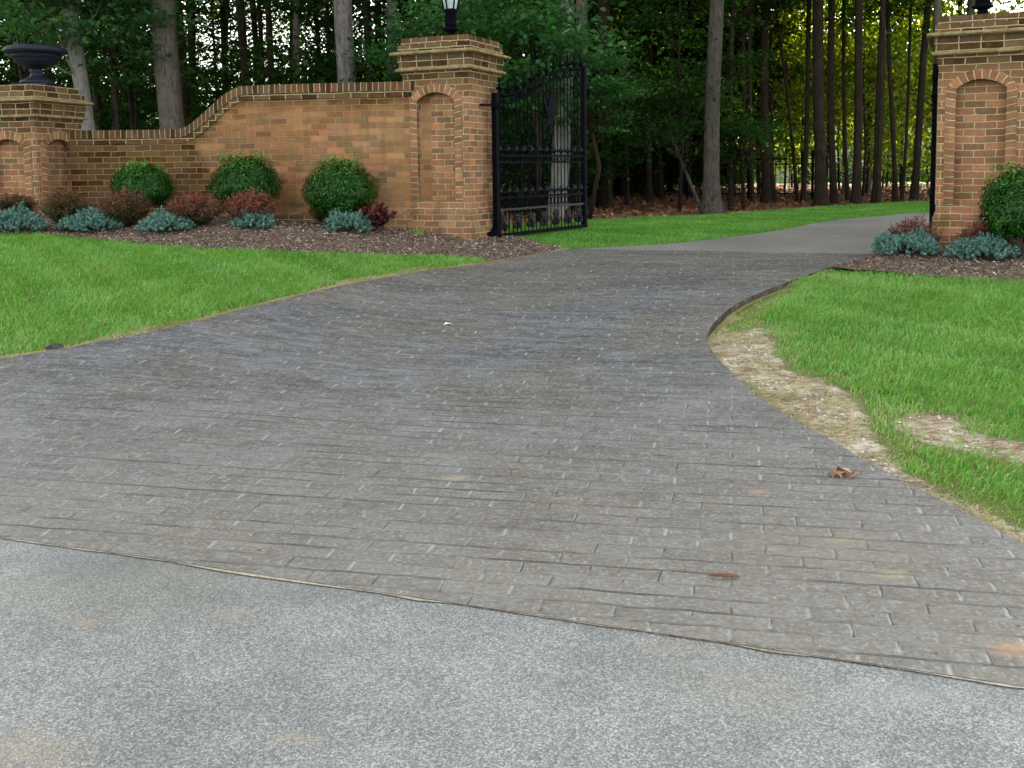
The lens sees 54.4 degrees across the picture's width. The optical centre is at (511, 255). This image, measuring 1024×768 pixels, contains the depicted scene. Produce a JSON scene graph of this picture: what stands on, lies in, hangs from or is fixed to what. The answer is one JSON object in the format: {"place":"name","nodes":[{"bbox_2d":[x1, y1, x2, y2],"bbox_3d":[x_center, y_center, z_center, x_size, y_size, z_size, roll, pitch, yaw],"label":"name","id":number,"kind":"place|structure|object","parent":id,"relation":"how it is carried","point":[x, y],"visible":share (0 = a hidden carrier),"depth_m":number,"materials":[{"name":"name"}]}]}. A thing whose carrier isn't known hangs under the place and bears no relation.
{"place":"outdoors","nodes":[
{"label":"outdoors","id":0,"kind":"place"},
{"bbox_2d":[0,230,488,356],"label":"lawn","id":1,"kind":"structure","parent":0,"point":[74,342],"depth_m":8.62,"materials":[{"name":"plant"}]},
{"bbox_2d":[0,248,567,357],"bbox_3d":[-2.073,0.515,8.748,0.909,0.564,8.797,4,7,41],"label":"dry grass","id":2,"kind":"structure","parent":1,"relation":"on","point":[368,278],"depth_m":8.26,"materials":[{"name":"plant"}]},
{"bbox_2d":[0,209,566,260],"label":"mulch bed","id":3,"kind":"object","parent":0,"point":[337,237],"visible":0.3,"depth_m":11.55,"materials":[{"name":"brown wood"}]},
{"bbox_2d":[0,201,50,231],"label":"juniper shrub","id":4,"kind":"object","parent":3,"relation":"on","point":[25,219],"visible":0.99,"depth_m":11.42,"materials":[{"name":"green plant"}]},
{"bbox_2d":[37,184,94,226],"bbox_3d":[-5.284,-0.563,11.800,0.630,0.554,0.663,-1,5,0],"label":"barberry shrub","id":5,"kind":"object","parent":3,"relation":"on","point":[57,209],"visible":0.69,"depth_m":11.72,"materials":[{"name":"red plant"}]},
{"bbox_2d":[56,205,124,231],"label":"juniper shrub","id":6,"kind":"object","parent":3,"relation":"on","point":[92,218],"visible":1,"depth_m":11.54,"materials":[{"name":"green plant"}]},
{"bbox_2d":[96,183,154,227],"bbox_3d":[-4.593,-0.579,11.823,0.644,0.548,0.647,-4,6,-31],"label":"barberry shrub","id":7,"kind":"object","parent":3,"relation":"on","point":[122,211],"visible":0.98,"depth_m":11.72,"materials":[{"name":"red plant"}]},
{"bbox_2d":[108,156,176,216],"bbox_3d":[-4.702,-0.875,12.718,0.820,0.789,0.791,4,7,42],"label":"boxwood shrub","id":8,"kind":"object","parent":3,"relation":"on","point":[152,184],"visible":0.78,"depth_m":12.52,"materials":[{"name":"green plant"}]},
{"bbox_2d":[134,205,195,232],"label":"juniper shrub","id":9,"kind":"object","parent":3,"relation":"on","point":[165,220],"visible":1,"depth_m":11.40,"materials":[{"name":"green plant"}]},
{"bbox_2d":[162,188,228,226],"bbox_3d":[-3.725,-0.550,11.748,0.769,0.483,0.758,-1,5,0],"label":"barberry shrub","id":10,"kind":"object","parent":3,"relation":"on","point":[197,212],"visible":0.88,"depth_m":11.64,"materials":[{"name":"red plant"}]},
{"bbox_2d":[207,148,283,209],"bbox_3d":[-3.364,-0.882,12.517,0.914,0.946,0.890,4,7,40],"label":"boxwood shrub","id":11,"kind":"object","parent":3,"relation":"on","point":[232,179],"visible":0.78,"depth_m":12.29,"materials":[{"name":"green plant"}]},
{"bbox_2d":[219,187,282,223],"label":"barberry shrub","id":12,"kind":"object","parent":3,"relation":"on","point":[252,203],"visible":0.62,"depth_m":11.78,"materials":[{"name":"red plant"}]},
{"bbox_2d":[227,207,275,228],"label":"juniper shrub","id":13,"kind":"object","parent":3,"relation":"on","point":[260,220],"visible":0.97,"depth_m":11.64,"materials":[{"name":"green plant"}]},
{"bbox_2d":[301,152,380,217],"bbox_3d":[-2.146,-0.809,12.435,0.975,0.965,0.924,3,6,36],"label":"boxwood shrub","id":14,"kind":"object","parent":3,"relation":"on","point":[342,193],"visible":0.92,"depth_m":12.18,"materials":[{"name":"green plant"}]},
{"bbox_2d":[322,207,374,231],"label":"juniper shrub","id":15,"kind":"object","parent":3,"relation":"on","point":[346,220],"visible":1,"depth_m":11.92,"materials":[{"name":"green plant"}]},
{"bbox_2d":[349,200,397,230],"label":"burgundy shrub","id":16,"kind":"object","parent":3,"relation":"on","point":[379,218],"visible":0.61,"depth_m":12.17,"materials":[{"name":"red plant"}]},
{"bbox_2d":[4,177,1012,281],"bbox_3d":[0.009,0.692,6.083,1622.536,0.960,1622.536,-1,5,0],"label":"ground","id":17,"kind":"structure","parent":0,"point":[876,271],"depth_m":12.06,"materials":[{"name":"brown soil"}]},
{"bbox_2d":[0,84,93,235],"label":"brick pillar","id":18,"kind":"structure","parent":17,"relation":"on","point":[38,123],"depth_m":13.01,"materials":[{"name":"brown brick"}]},
{"bbox_2d":[2,44,67,86],"bbox_3d":[-6.337,-2.501,13.265,0.790,0.535,0.790,-1,5,0],"label":"garden urn","id":19,"kind":"object","parent":18,"relation":"on","point":[36,59],"visible":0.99,"depth_m":13.06,"materials":[{"name":"metal"}]},
{"bbox_2d":[68,81,433,229],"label":"brick wall","id":20,"kind":"structure","parent":17,"relation":"on","point":[295,132],"depth_m":13.02,"materials":[{"name":"brown brick"}]},
{"bbox_2d":[389,34,510,256],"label":"brick pillar","id":21,"kind":"structure","parent":17,"relation":"on","point":[457,76],"depth_m":12.63,"materials":[{"name":"brown brick"}]},
{"bbox_2d":[479,53,586,236],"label":"iron gate","id":22,"kind":"structure","parent":21,"relation":"attached to","point":[550,104],"depth_m":13.86,"materials":[{"name":"black metal"}]},
{"bbox_2d":[927,11,1023,248],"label":"brick pillar","id":23,"kind":"structure","parent":17,"relation":"on","point":[978,59],"depth_m":10.93,"materials":[{"name":"brown brick"}]},
{"bbox_2d":[928,48,938,227],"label":"iron gate","id":24,"kind":"structure","parent":23,"relation":"attached to","point":[932,148],"depth_m":11.70,"materials":[{"name":"black metal"}]},
{"bbox_2d":[0,284,1023,686],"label":"driveway","id":25,"kind":"structure","parent":0,"point":[398,460],"depth_m":4.78,"materials":[{"name":"grey brick"}]},
{"bbox_2d":[0,538,1023,767],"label":"street","id":26,"kind":"structure","parent":0,"point":[437,698],"depth_m":2.97,"materials":[{"name":"grey asphalt"}]},
{"bbox_2d":[0,537,1023,687],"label":"sand joint","id":27,"kind":"object","parent":26,"relation":"on","point":[420,599],"visible":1,"depth_m":3.63,"materials":[{"name":"grey sand"}]},
{"bbox_2d":[0,0,1023,144],"label":"sky","id":28,"kind":"structure","parent":0,"point":[1013,2],"materials":[{"name":"white"}]},
{"bbox_2d":[351,249,869,294],"bbox_3d":[1.200,0.238,10.518,5.486,0.384,2.992,-1,5,0],"label":"driveway band","id":29,"kind":"object","parent":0,"point":[586,270],"visible":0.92,"depth_m":10.10,"materials":[{"name":"concrete"}]},
{"bbox_2d":[502,183,929,223],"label":"forest floor","id":30,"kind":"structure","parent":0,"point":[618,215],"depth_m":24.50,"materials":[{"name":"brown plant"}]},
{"bbox_2d":[0,2,125,104],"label":"understory tree","id":31,"kind":"object","parent":30,"relation":"on","point":[17,77],"visible":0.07,"depth_m":26.18,"materials":[{"name":"green plant"}]},
{"bbox_2d":[0,0,147,129],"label":"maple tree","id":32,"kind":"object","parent":30,"relation":"on","point":[80,81],"visible":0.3,"depth_m":18.16,"materials":[{"name":"green plant"}]},
{"bbox_2d":[0,0,160,79],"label":"leafy sapling","id":33,"kind":"object","parent":30,"relation":"on","point":[49,10],"visible":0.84,"depth_m":17.16,"materials":[{"name":"green plant"}]},
{"bbox_2d":[0,0,222,129],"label":"leafy sapling","id":34,"kind":"object","parent":30,"relation":"on","point":[112,61],"visible":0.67,"depth_m":18.51,"materials":[{"name":"green plant"}]},
{"bbox_2d":[32,0,237,129],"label":"understory tree","id":35,"kind":"object","parent":30,"relation":"on","point":[181,48],"visible":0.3,"depth_m":21.33,"materials":[{"name":"green plant"}]},
{"bbox_2d":[101,31,231,129],"bbox_3d":[-8.928,-4.157,26.062,4.096,5.300,4.615,0,5,5],"label":"understory tree","id":36,"kind":"object","parent":30,"relation":"on","point":[195,71],"visible":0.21,"depth_m":25.77,"materials":[{"name":"green plant"}]},
{"bbox_2d":[149,0,184,129],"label":"oak tree","id":37,"kind":"object","parent":30,"relation":"on","point":[168,91],"visible":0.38,"depth_m":18.57,"materials":[{"name":"grey plant"}]},
{"bbox_2d":[85,1,269,129],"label":"understory tree","id":38,"kind":"object","parent":30,"relation":"on","point":[212,64],"visible":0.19,"depth_m":28.66,"materials":[{"name":"green plant"}]},
{"bbox_2d":[189,7,286,119],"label":"understory tree","id":39,"kind":"object","parent":30,"relation":"on","point":[230,83],"visible":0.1,"depth_m":31.16,"materials":[{"name":"green plant"}]},
{"bbox_2d":[235,0,250,85],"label":"oak tree","id":40,"kind":"object","parent":30,"relation":"on","point":[242,42],"visible":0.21,"depth_m":24.55,"materials":[{"name":"grey plant"}]},
{"bbox_2d":[182,0,323,88],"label":"woodland tree","id":41,"kind":"object","parent":30,"relation":"on","point":[223,15],"visible":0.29,"depth_m":40.70,"materials":[{"name":"green plant"}]},
{"bbox_2d":[179,0,468,123],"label":"understory tree","id":42,"kind":"object","parent":30,"relation":"on","point":[308,7],"visible":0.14,"depth_m":21.45,"materials":[{"name":"green plant"}]},
{"bbox_2d":[333,0,355,82],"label":"pine tree","id":43,"kind":"object","parent":30,"relation":"on","point":[343,24],"visible":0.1,"depth_m":20.52,"materials":[{"name":"grey plant"}]},
{"bbox_2d":[300,11,406,82],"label":"understory tree","id":44,"kind":"object","parent":30,"relation":"on","point":[357,63],"visible":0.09,"depth_m":28.48,"materials":[{"name":"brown plant"}]},
{"bbox_2d":[278,0,442,82],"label":"understory tree","id":45,"kind":"object","parent":30,"relation":"on","point":[358,18],"visible":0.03,"depth_m":30.60,"materials":[{"name":"green plant"}]},
{"bbox_2d":[312,0,477,81],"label":"leafy sapling","id":46,"kind":"object","parent":30,"relation":"on","point":[383,55],"visible":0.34,"depth_m":19.55,"materials":[{"name":"green plant"}]},
{"bbox_2d":[379,0,606,106],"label":"leafy sapling","id":47,"kind":"object","parent":30,"relation":"on","point":[479,8],"visible":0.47,"depth_m":17.30,"materials":[{"name":"green plant"}]},
{"bbox_2d":[408,0,683,221],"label":"leafy sapling","id":48,"kind":"object","parent":30,"relation":"on","point":[549,9],"visible":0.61,"depth_m":16.95,"materials":[{"name":"green plant"}]},
{"bbox_2d":[546,0,573,217],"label":"oak tree","id":49,"kind":"object","parent":30,"relation":"on","point":[562,145],"visible":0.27,"depth_m":19.26,"materials":[{"name":"grey plant"}]},
{"bbox_2d":[500,109,620,215],"bbox_3d":[0.189,-1.916,20.333,4.009,2.288,3.602,-1,5,0],"label":"leafy sapling","id":50,"kind":"object","parent":30,"relation":"on","point":[522,164],"visible":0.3,"depth_m":20.22,"materials":[{"name":"green plant"}]},
{"bbox_2d":[500,110,637,213],"bbox_3d":[-0.479,-1.956,22.328,6.743,2.519,5.660,-4,6,-35],"label":"woodland shrub","id":51,"kind":"object","parent":30,"relation":"on","point":[589,145],"visible":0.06,"depth_m":21.54,"materials":[{"name":"green plant"}]},
{"bbox_2d":[501,145,637,213],"bbox_3d":[0.785,-1.724,21.895,3.629,1.707,3.695,-5,6,-38],"label":"woodland shrub","id":52,"kind":"object","parent":30,"relation":"on","point":[588,179],"visible":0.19,"depth_m":21.37,"materials":[{"name":"green plant"}]},
{"bbox_2d":[500,50,661,192],"bbox_3d":[1.321,-3.319,21.994,4.152,4.810,4.287,3,6,36],"label":"understory tree","id":53,"kind":"object","parent":30,"relation":"on","point":[630,128],"visible":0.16,"depth_m":22.10,"materials":[{"name":"green plant"}]},
{"bbox_2d":[477,0,706,114],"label":"understory tree","id":54,"kind":"object","parent":30,"relation":"on","point":[613,13],"visible":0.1,"depth_m":25.77,"materials":[{"name":"green plant"}]},
{"bbox_2d":[510,52,689,218],"bbox_3d":[1.357,-2.174,18.062,2.924,3.189,2.541,-4,6,-31],"label":"leafy sapling","id":55,"kind":"object","parent":30,"relation":"on","point":[608,89],"visible":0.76,"depth_m":17.96,"materials":[{"name":"green plant"}]},
{"bbox_2d":[595,0,614,209],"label":"oak tree","id":56,"kind":"object","parent":30,"relation":"on","point":[604,199],"visible":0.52,"depth_m":23.25,"materials":[{"name":"brown plant"}]},
{"bbox_2d":[534,0,707,206],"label":"sapling tree","id":57,"kind":"object","parent":30,"relation":"on","point":[630,43],"visible":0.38,"depth_m":24.56,"materials":[{"name":"green plant"}]},
{"bbox_2d":[573,2,703,196],"bbox_3d":[3.112,-6.219,31.807,6.590,8.833,5.810,0,5,13],"label":"evergreen tree","id":58,"kind":"object","parent":30,"relation":"on","point":[622,185],"visible":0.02,"depth_m":31.48,"materials":[{"name":"green plant"}]},
{"bbox_2d":[611,0,676,202],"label":"oak tree","id":59,"kind":"object","parent":30,"relation":"on","point":[649,191],"visible":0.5,"depth_m":26.79,"materials":[{"name":"brown plant"}]},
{"bbox_2d":[538,0,758,197],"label":"evergreen tree","id":60,"kind":"object","parent":30,"relation":"on","point":[660,192],"visible":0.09,"depth_m":30.43,"materials":[{"name":"green plant"}]},
{"bbox_2d":[575,70,760,210],"bbox_3d":[3.276,-2.312,20.849,3.508,2.953,4.180,2,6,30],"label":"sapling tree","id":61,"kind":"object","parent":30,"relation":"on","point":[669,92],"visible":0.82,"depth_m":20.41,"materials":[{"name":"green plant"}]},
{"bbox_2d":[614,0,745,195],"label":"evergreen tree","id":62,"kind":"object","parent":30,"relation":"on","point":[655,179],"visible":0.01,"depth_m":30.93,"materials":[{"name":"green plant"}]},
{"bbox_2d":[589,0,802,210],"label":"leafy sapling","id":63,"kind":"object","parent":30,"relation":"on","point":[672,65],"visible":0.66,"depth_m":21.44,"materials":[{"name":"green plant"}]},
{"bbox_2d":[700,0,723,214],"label":"beech tree","id":64,"kind":"object","parent":30,"relation":"on","point":[711,202],"visible":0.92,"depth_m":19.95,"materials":[{"name":"grey bark"}]},
{"bbox_2d":[673,0,797,208],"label":"sapling tree","id":65,"kind":"object","parent":30,"relation":"on","point":[730,180],"visible":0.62,"depth_m":22.30,"materials":[{"name":"brown plant"}]},
{"bbox_2d":[664,0,807,177],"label":"sapling tree","id":66,"kind":"object","parent":30,"relation":"on","point":[743,49],"visible":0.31,"depth_m":24.13,"materials":[{"name":"green plant"}]},
{"bbox_2d":[686,111,798,209],"bbox_3d":[5.123,-2.067,22.082,2.926,2.192,2.456,2,6,31],"label":"leafy sapling","id":67,"kind":"object","parent":30,"relation":"on","point":[740,132],"visible":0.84,"depth_m":21.97,"materials":[{"name":"green plant"}]},
{"bbox_2d":[686,150,814,199],"bbox_3d":[6.824,-2.238,28.178,3.844,1.380,0.090,1,5,23],"label":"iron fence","id":68,"kind":"object","parent":30,"relation":"on","point":[812,163],"visible":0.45,"depth_m":28.09,"materials":[{"name":"black metal"}]},
{"bbox_2d":[664,0,839,196],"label":"evergreen tree","id":69,"kind":"object","parent":30,"relation":"on","point":[756,32],"visible":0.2,"depth_m":30.24,"materials":[{"name":"green plant"}]},
{"bbox_2d":[685,0,836,204],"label":"sapling tree","id":70,"kind":"object","parent":30,"relation":"on","point":[777,6],"visible":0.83,"depth_m":23.72,"materials":[{"name":"green plant"}]},
{"bbox_2d":[760,6,771,202],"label":"oak tree","id":71,"kind":"object","parent":30,"relation":"on","point":[765,194],"visible":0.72,"depth_m":25.18,"materials":[{"name":"brown plant"}]},
{"bbox_2d":[692,0,849,162],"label":"understory tree","id":72,"kind":"object","parent":30,"relation":"on","point":[777,53],"visible":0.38,"depth_m":29.28,"materials":[{"name":"green plant"}]},
{"bbox_2d":[675,3,870,192],"bbox_3d":[7.617,-6.436,31.980,7.791,9.127,8.466,2,6,30],"label":"understory tree","id":73,"kind":"object","parent":30,"relation":"on","point":[772,85],"visible":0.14,"depth_m":30.88,"materials":[{"name":"green plant"}]},
{"bbox_2d":[775,12,799,201],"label":"sapling tree","id":74,"kind":"object","parent":30,"relation":"on","point":[797,197],"visible":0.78,"depth_m":26.15,"materials":[{"name":"brown plant"}]},
{"bbox_2d":[799,0,810,202],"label":"sapling tree","id":75,"kind":"object","parent":30,"relation":"on","point":[803,194],"visible":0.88,"depth_m":25.75,"materials":[{"name":"brown plant"}]},
{"bbox_2d":[722,0,903,179],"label":"understory tree","id":76,"kind":"object","parent":30,"relation":"on","point":[837,63],"visible":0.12,"depth_m":31.42,"materials":[{"name":"green plant"}]},
{"bbox_2d":[812,0,830,205],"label":"oak tree","id":77,"kind":"object","parent":30,"relation":"on","point":[820,195],"visible":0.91,"depth_m":23.28,"materials":[{"name":"brown plant"}]},
{"bbox_2d":[727,0,931,184],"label":"understory tree","id":78,"kind":"object","parent":30,"relation":"on","point":[811,114],"visible":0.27,"depth_m":30.03,"materials":[{"name":"green plant"}]},
{"bbox_2d":[827,0,838,204],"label":"oak tree","id":79,"kind":"object","parent":30,"relation":"on","point":[833,195],"visible":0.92,"depth_m":24.54,"materials":[{"name":"brown plant"}]},
{"bbox_2d":[794,0,890,200],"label":"sapling tree","id":80,"kind":"object","parent":30,"relation":"on","point":[847,193],"visible":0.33,"depth_m":26.74,"materials":[{"name":"brown plant"}]},
{"bbox_2d":[742,0,957,196],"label":"understory tree","id":81,"kind":"object","parent":30,"relation":"on","point":[865,37],"visible":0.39,"depth_m":28.61,"materials":[{"name":"green plant"}]},
{"bbox_2d":[779,0,931,192],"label":"understory tree","id":82,"kind":"object","parent":30,"relation":"on","point":[868,124],"visible":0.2,"depth_m":31.05,"materials":[{"name":"green plant"}]},
{"bbox_2d":[849,0,862,204],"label":"oak tree","id":83,"kind":"object","parent":30,"relation":"on","point":[856,194],"visible":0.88,"depth_m":23.75,"materials":[{"name":"brown plant"}]},
{"bbox_2d":[804,0,932,202],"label":"sapling tree","id":84,"kind":"object","parent":30,"relation":"on","point":[892,5],"visible":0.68,"depth_m":24.75,"materials":[{"name":"green plant"}]},
{"bbox_2d":[863,0,885,203],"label":"sapling tree","id":85,"kind":"object","parent":30,"relation":"on","point":[878,196],"visible":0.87,"depth_m":23.52,"materials":[{"name":"brown plant"}]},
{"bbox_2d":[811,0,945,201],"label":"sapling tree","id":86,"kind":"object","parent":30,"relation":"on","point":[895,196],"visible":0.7,"depth_m":25.25,"materials":[{"name":"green plant"}]},
{"bbox_2d":[793,0,966,194],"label":"understory tree","id":87,"kind":"object","parent":30,"relation":"on","point":[898,85],"visible":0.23,"depth_m":29.82,"materials":[{"name":"green plant"}]},
{"bbox_2d":[835,0,962,200],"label":"sapling tree","id":88,"kind":"object","parent":30,"relation":"on","point":[902,190],"visible":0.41,"depth_m":25.73,"materials":[{"name":"brown plant"}]},
{"bbox_2d":[810,0,1005,189],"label":"understory tree","id":89,"kind":"object","parent":30,"relation":"on","point":[901,142],"visible":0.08,"depth_m":33.22,"materials":[{"name":"green plant"}]},
{"bbox_2d":[836,0,1000,197],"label":"understory tree","id":90,"kind":"object","parent":30,"relation":"on","point":[929,124],"visible":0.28,"depth_m":28.94,"materials":[{"name":"green plant"}]},
{"bbox_2d":[908,0,931,200],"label":"oak tree","id":91,"kind":"object","parent":30,"relation":"on","point":[914,188],"visible":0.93,"depth_m":25.70,"materials":[{"name":"brown plant"}]},
{"bbox_2d":[507,200,929,248],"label":"lawn grass","id":92,"kind":"structure","parent":0,"point":[678,228],"depth_m":15.80,"materials":[{"name":"green plant"}]},
{"bbox_2d":[583,213,928,253],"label":"driveway asphalt","id":93,"kind":"structure","parent":0,"point":[853,235],"depth_m":12.50,"materials":[{"name":"grey asphalt"}]},
{"bbox_2d":[707,267,1023,534],"bbox_3d":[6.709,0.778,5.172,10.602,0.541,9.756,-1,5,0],"label":"lawn","id":94,"kind":"structure","parent":0,"point":[986,506],"depth_m":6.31,"materials":[{"name":"plant"}]},
{"bbox_2d":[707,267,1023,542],"bbox_3d":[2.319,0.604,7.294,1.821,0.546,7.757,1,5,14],"label":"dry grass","id":95,"kind":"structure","parent":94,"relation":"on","point":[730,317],"depth_m":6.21,"materials":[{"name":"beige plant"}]},
{"bbox_2d":[708,326,1023,541],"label":"dirt patch","id":96,"kind":"object","parent":94,"relation":"on","point":[871,440],"visible":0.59,"depth_m":5.82,"materials":[{"name":"beige soil"}]},
{"bbox_2d":[709,328,1023,537],"bbox_3d":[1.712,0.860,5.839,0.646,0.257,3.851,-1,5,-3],"label":"dry grass","id":97,"kind":"structure","parent":96,"relation":"on","point":[826,399],"depth_m":6.03,"materials":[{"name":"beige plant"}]},
{"bbox_2d":[878,410,1023,468],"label":"dirt patch","id":98,"kind":"object","parent":94,"relation":"on","point":[932,424],"visible":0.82,"depth_m":5.24,"materials":[{"name":"beige soil"}]},
{"bbox_2d":[824,246,1023,281],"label":"mulch bed","id":99,"kind":"object","parent":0,"point":[927,262],"visible":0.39,"depth_m":9.89,"materials":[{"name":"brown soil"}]},
{"bbox_2d":[870,226,942,255],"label":"juniper shrub","id":100,"kind":"object","parent":99,"relation":"on","point":[919,240],"visible":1,"depth_m":10.48,"materials":[{"name":"green plant"}]},
{"bbox_2d":[944,231,1020,259],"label":"juniper shrub","id":101,"kind":"object","parent":99,"relation":"on","point":[990,246],"visible":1,"depth_m":10.09,"materials":[{"name":"green plant"}]},
{"bbox_2d":[977,156,1023,256],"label":"boxwood shrub","id":102,"kind":"object","parent":99,"relation":"on","point":[1000,206],"visible":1,"depth_m":10.02,"materials":[{"name":"green plant"}]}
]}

